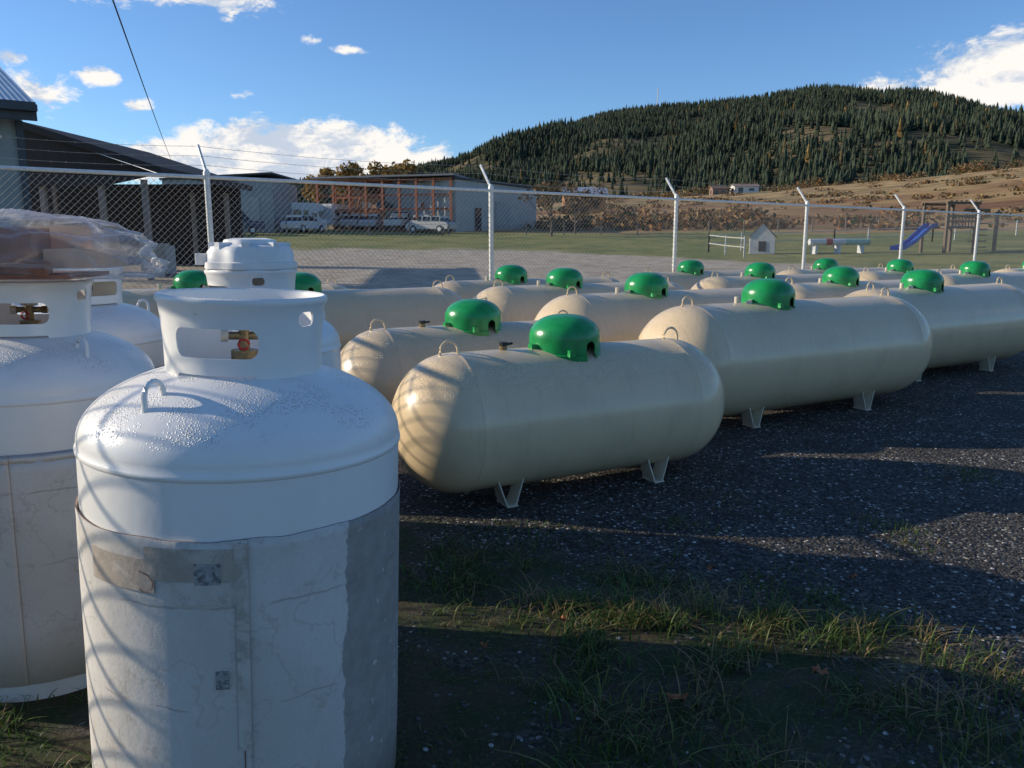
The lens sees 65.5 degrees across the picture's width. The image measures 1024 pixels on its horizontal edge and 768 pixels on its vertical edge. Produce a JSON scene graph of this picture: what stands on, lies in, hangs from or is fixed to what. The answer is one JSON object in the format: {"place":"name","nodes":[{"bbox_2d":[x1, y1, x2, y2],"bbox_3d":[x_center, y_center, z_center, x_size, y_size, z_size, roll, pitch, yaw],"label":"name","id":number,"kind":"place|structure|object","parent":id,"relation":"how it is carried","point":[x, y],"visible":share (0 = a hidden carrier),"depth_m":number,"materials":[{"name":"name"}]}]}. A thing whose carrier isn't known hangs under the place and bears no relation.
{"place":"outdoors","nodes":[
{"label":"outdoors","id":0,"kind":"place"},
{"bbox_2d":[0,67,37,226],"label":"grey warehouse","id":1,"kind":"structure","parent":0,"point":[18,104],"depth_m":15.54,"materials":[{"name":"grey metal"}]},
{"bbox_2d":[0,167,1023,767],"bbox_3d":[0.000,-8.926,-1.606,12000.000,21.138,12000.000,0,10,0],"label":"ground","id":2,"kind":"structure","parent":0,"point":[420,687],"depth_m":3.84,"materials":[{"name":"grey gravel"}]},
{"bbox_2d":[11,303,38,306],"bbox_3d":[-3.001,-0.072,5.016,0.774,1.385,0.775,0,10,0],"label":"propane cylinder","id":3,"kind":"object","parent":2,"relation":"on","point":[19,304],"depth_m":4.65,"materials":[{"name":"white paint"}]},
{"bbox_2d":[0,277,154,702],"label":"propane cylinder","id":4,"kind":"object","parent":2,"relation":"on","point":[64,366],"visible":0.7,"depth_m":2.52,"materials":[{"name":"white paint"}]},
{"bbox_2d":[0,208,166,280],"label":"plastic bag","id":5,"kind":"object","parent":4,"relation":"on","point":[34,252],"visible":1,"depth_m":2.50,"materials":[{"name":"white"}]},
{"bbox_2d":[15,267,164,368],"bbox_3d":[-2.131,0.038,4.019,0.774,1.522,0.775,0,10,0],"label":"propane cylinder","id":6,"kind":"object","parent":2,"relation":"on","point":[112,313],"visible":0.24,"depth_m":3.86,"materials":[{"name":"white paint"}]},
{"bbox_2d":[23,122,251,279],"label":"open shed","id":7,"kind":"structure","parent":2,"relation":"on","point":[84,157],"depth_m":33.24,"materials":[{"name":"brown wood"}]},
{"bbox_2d":[159,172,297,232],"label":"grey shed","id":8,"kind":"structure","parent":2,"relation":"on","point":[265,202],"depth_m":68.44,"materials":[{"name":"metal"}]},
{"bbox_2d":[122,270,348,317],"bbox_3d":[-3.200,-0.693,8.969,3.200,1.187,0.934,-6,12,-29],"label":"propane tank","id":9,"kind":"object","parent":2,"relation":"on","point":[190,279],"visible":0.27,"depth_m":8.53,"materials":[{"name":"beige metal"}]},
{"bbox_2d":[73,288,399,767],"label":"propane cylinder","id":10,"kind":"object","parent":2,"relation":"on","point":[237,500],"visible":1,"depth_m":1.75,"materials":[{"name":"white paint"}]},
{"bbox_2d":[242,212,264,233],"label":"pickup truck","id":11,"kind":"object","parent":2,"relation":"on","point":[248,220],"visible":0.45,"depth_m":64.30,"materials":[{"name":"paint"}]},
{"bbox_2d":[195,238,340,369],"bbox_3d":[-1.181,0.093,3.714,0.774,1.522,0.775,0,10,0],"label":"propane cylinder","id":12,"kind":"object","parent":2,"relation":"on","point":[249,263],"visible":0.24,"depth_m":3.46,"materials":[{"name":"white paint"}]},
{"bbox_2d":[280,215,325,232],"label":"parked car","id":13,"kind":"object","parent":2,"relation":"on","point":[319,225],"visible":0.85,"depth_m":68.41,"materials":[{"name":"paint"}]},
{"bbox_2d":[291,202,327,229],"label":"motorhome","id":14,"kind":"object","parent":2,"relation":"on","point":[299,210],"visible":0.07,"depth_m":74.84,"materials":[{"name":"paint"}]},
{"bbox_2d":[300,167,336,203],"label":"autumn tree","id":15,"kind":"object","parent":2,"relation":"on","point":[327,172],"visible":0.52,"depth_m":99.08,"materials":[{"name":"orange plant"}]},
{"bbox_2d":[203,272,462,351],"bbox_3d":[-1.880,-0.578,8.329,3.200,1.187,0.934,-6,12,-29],"label":"propane tank","id":16,"kind":"object","parent":2,"relation":"on","point":[350,314],"visible":0.2,"depth_m":8.20,"materials":[{"name":"beige metal"}]},
{"bbox_2d":[318,204,355,228],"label":"motorhome","id":17,"kind":"object","parent":2,"relation":"on","point":[327,210],"visible":0.48,"depth_m":76.39,"materials":[{"name":"paint"}]},
{"bbox_2d":[331,161,365,203],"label":"autumn tree","id":18,"kind":"object","parent":2,"relation":"on","point":[352,169],"visible":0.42,"depth_m":94.30,"materials":[{"name":"orange plant"}]},
{"bbox_2d":[340,214,361,229],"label":"parked car","id":19,"kind":"object","parent":2,"relation":"on","point":[346,220],"visible":0.51,"depth_m":75.97,"materials":[{"name":"paint"}]},
{"bbox_2d":[358,214,385,229],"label":"parked car","id":20,"kind":"object","parent":2,"relation":"on","point":[371,221],"visible":0.65,"depth_m":75.62,"materials":[{"name":"paint"}]},
{"bbox_2d":[310,173,468,231],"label":"pole barn","id":21,"kind":"structure","parent":2,"relation":"on","point":[373,206],"depth_m":75.70,"materials":[{"name":"wood"}]},
{"bbox_2d":[367,158,417,174],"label":"autumn tree","id":22,"kind":"object","parent":2,"relation":"on","point":[407,168],"visible":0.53,"depth_m":100.45,"materials":[{"name":"orange plant"}]},
{"bbox_2d":[383,211,409,230],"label":"pickup truck","id":23,"kind":"object","parent":2,"relation":"on","point":[394,222],"visible":0.61,"depth_m":74.79,"materials":[{"name":"paint"}]},
{"bbox_2d":[410,215,430,230],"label":"parked car","id":24,"kind":"object","parent":2,"relation":"on","point":[414,219],"visible":0.12,"depth_m":74.23,"materials":[{"name":"paint"}]},
{"bbox_2d":[406,216,456,232],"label":"parked car","id":25,"kind":"object","parent":2,"relation":"on","point":[437,221],"visible":0.77,"depth_m":70.25,"materials":[{"name":"paint"}]},
{"bbox_2d":[340,299,567,405],"bbox_3d":[-0.280,-0.130,6.195,2.240,1.062,0.814,-5,12,-28],"label":"propane tank","id":26,"kind":"object","parent":2,"relation":"on","point":[384,361],"visible":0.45,"depth_m":5.73,"materials":[{"name":"beige metal"}]},
{"bbox_2d":[385,176,536,231],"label":"steel workshop","id":27,"kind":"structure","parent":2,"relation":"on","point":[461,182],"depth_m":76.56,"materials":[{"name":"grey metal"}]},
{"bbox_2d":[0,136,1023,288],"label":"chain link fence","id":28,"kind":"object","parent":2,"relation":"on","point":[206,176],"visible":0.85,"depth_m":12.46,"materials":[{"name":"metal"}]},
{"bbox_2d":[434,265,619,298],"bbox_3d":[0.270,-1.029,10.839,3.200,1.187,0.934,-5,12,-28],"label":"propane tank","id":29,"kind":"object","parent":2,"relation":"on","point":[510,275],"visible":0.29,"depth_m":10.40,"materials":[{"name":"beige metal"}]},
{"bbox_2d":[518,180,586,236],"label":"bare tree","id":30,"kind":"object","parent":2,"relation":"on","point":[544,200],"visible":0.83,"depth_m":63.74,"materials":[{"name":"brown plant"}]},
{"bbox_2d":[392,314,724,507],"bbox_3d":[0.340,0.097,4.935,2.240,1.062,0.814,-5,11,-27],"label":"propane tank","id":31,"kind":"object","parent":2,"relation":"on","point":[562,395],"visible":0.93,"depth_m":4.55,"materials":[{"name":"beige metal"}]},
{"bbox_2d":[242,217,879,235],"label":"post and wire fence","id":32,"kind":"object","parent":2,"relation":"on","point":[244,223],"visible":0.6,"depth_m":67.27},
{"bbox_2d":[473,268,684,321],"bbox_3d":[0.900,-0.817,9.658,3.200,1.187,0.934,-6,12,-29],"label":"propane tank","id":33,"kind":"object","parent":2,"relation":"on","point":[521,303],"visible":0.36,"depth_m":8.98,"materials":[{"name":"beige metal"}]},
{"bbox_2d":[564,190,598,233],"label":"bare tree","id":34,"kind":"object","parent":2,"relation":"on","point":[580,213],"visible":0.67,"depth_m":68.50,"materials":[{"name":"brown plant"}]},
{"bbox_2d":[560,187,607,212],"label":"timber cabin","id":35,"kind":"object","parent":2,"relation":"on","point":[595,192],"visible":0.26,"depth_m":143.75,"materials":[{"name":"brown wood"}]},
{"bbox_2d":[562,183,609,215],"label":"bare tree","id":36,"kind":"object","parent":2,"relation":"on","point":[600,185],"visible":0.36,"depth_m":88.84,"materials":[{"name":"brown plant"}]},
{"bbox_2d":[535,272,742,341],"bbox_3d":[1.640,-0.569,8.280,3.200,1.187,0.934,-5,12,-28],"label":"propane tank","id":37,"kind":"object","parent":2,"relation":"on","point":[637,305],"visible":0.37,"depth_m":7.64,"materials":[{"name":"beige metal"}]},
{"bbox_2d":[480,564,856,701],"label":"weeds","id":38,"kind":"object","parent":2,"relation":"on","point":[816,669],"visible":0.99,"depth_m":2.74,"materials":[{"name":"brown plant"}]},
{"bbox_2d":[645,260,744,289],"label":"propane tank","id":39,"kind":"object","parent":2,"relation":"on","point":[688,274],"visible":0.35,"depth_m":13.11,"materials":[{"name":"beige metal"}]},
{"bbox_2d":[709,186,728,194],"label":"farm shed","id":40,"kind":"structure","parent":2,"relation":"on","point":[713,190],"depth_m":214.31,"materials":[{"name":"beige wood"}]},
{"bbox_2d":[728,184,760,192],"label":"white farmhouse","id":41,"kind":"object","parent":2,"relation":"on","point":[739,188],"visible":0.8,"depth_m":213.68,"materials":[{"name":"clear wood"}]},
{"bbox_2d":[690,262,822,289],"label":"propane tank","id":42,"kind":"object","parent":2,"relation":"on","point":[757,270],"visible":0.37,"depth_m":11.58,"materials":[{"name":"beige metal"}]},
{"bbox_2d":[748,223,776,253],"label":"playhouse","id":43,"kind":"object","parent":2,"relation":"on","point":[759,234],"visible":0.8,"depth_m":42.87,"materials":[{"name":"white wood"}]},
{"bbox_2d":[523,158,1023,230],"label":"brush","id":44,"kind":"object","parent":2,"relation":"on","point":[898,178],"visible":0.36,"depth_m":103.06,"materials":[{"name":"brown plant"}]},
{"bbox_2d":[638,278,932,427],"bbox_3d":[2.450,-0.335,6.981,3.200,1.187,0.934,-6,12,-29],"label":"propane tank","id":45,"kind":"object","parent":2,"relation":"on","point":[767,344],"visible":0.86,"depth_m":6.54,"materials":[{"name":"beige metal"}]},
{"bbox_2d":[776,258,884,274],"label":"propane tank","id":46,"kind":"object","parent":2,"relation":"on","point":[821,265],"visible":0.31,"depth_m":14.45,"materials":[{"name":"beige metal"}]},
{"bbox_2d":[808,239,870,253],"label":"striped pipe barrier","id":47,"kind":"object","parent":2,"relation":"on","point":[829,241],"visible":0.8,"depth_m":42.38,"materials":[{"name":"white metal"}]},
{"bbox_2d":[785,266,900,298],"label":"propane tank","id":48,"kind":"object","parent":2,"relation":"on","point":[837,281],"visible":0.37,"depth_m":9.76,"materials":[{"name":"beige metal"}]},
{"bbox_2d":[708,220,1023,256],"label":"paddock fence","id":49,"kind":"object","parent":2,"relation":"on","point":[868,229],"visible":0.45,"depth_m":47.93,"materials":[{"name":"white wood"}]},
{"bbox_2d":[858,259,958,280],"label":"propane tank","id":50,"kind":"object","parent":2,"relation":"on","point":[896,269],"visible":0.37,"depth_m":13.69,"materials":[{"name":"beige metal"}]},
{"bbox_2d":[844,269,1023,381],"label":"propane tank","id":51,"kind":"object","parent":2,"relation":"on","point":[982,325],"visible":0.63,"depth_m":8.79,"materials":[{"name":"beige metal"}]},
{"bbox_2d":[890,200,999,252],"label":"playground set","id":52,"kind":"object","parent":2,"relation":"on","point":[949,203],"visible":0.81,"depth_m":40.91,"materials":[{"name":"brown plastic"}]},
{"bbox_2d":[937,261,1023,290],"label":"propane tank","id":53,"kind":"object","parent":2,"relation":"on","point":[975,272],"visible":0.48,"depth_m":12.49,"materials":[{"name":"beige metal"}]},
{"bbox_2d":[994,262,1023,271],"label":"propane tank","id":54,"kind":"object","parent":2,"relation":"on","point":[1009,269],"visible":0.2,"depth_m":14.65,"materials":[{"name":"beige metal"}]},
{"bbox_3d":[4.200,0.127,-11.154,1.800,7.300,0.280,0,10,0],"label":"utility pole","id":55,"kind":"object","parent":2,"relation":"on","visible":0},
{"bbox_2d":[112,0,170,158],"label":"overhead cable","id":56,"kind":"object","parent":55,"relation":"attached to","point":[135,62],"visible":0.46,"depth_m":10.28,"materials":[{"name":"black plastic"}]},
{"bbox_2d":[0,461,1023,767],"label":"grass","id":57,"kind":"structure","parent":0,"point":[642,617],"depth_m":2.92,"materials":[{"name":"green plant"}]},
{"bbox_2d":[0,0,1023,183],"label":"sky","id":58,"kind":"structure","parent":0,"point":[359,81],"materials":[{"name":"blue"}]},
{"bbox_2d":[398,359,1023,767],"bbox_3d":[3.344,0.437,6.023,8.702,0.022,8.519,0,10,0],"label":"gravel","id":59,"kind":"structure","parent":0,"point":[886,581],"depth_m":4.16,"materials":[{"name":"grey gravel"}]},
{"bbox_2d":[434,94,1023,199],"bbox_3d":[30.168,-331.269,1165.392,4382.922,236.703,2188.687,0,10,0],"label":"hill","id":60,"kind":"structure","parent":0,"point":[1004,152],"depth_m":566.79,"materials":[{"name":"green plant"}]},
{"bbox_2d":[288,83,1023,204],"bbox_3d":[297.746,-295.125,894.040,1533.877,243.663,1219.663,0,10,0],"label":"conifer forest","id":61,"kind":"object","parent":60,"relation":"on","point":[941,114],"visible":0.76,"depth_m":636.94,"materials":[{"name":"green plant"}]}
]}

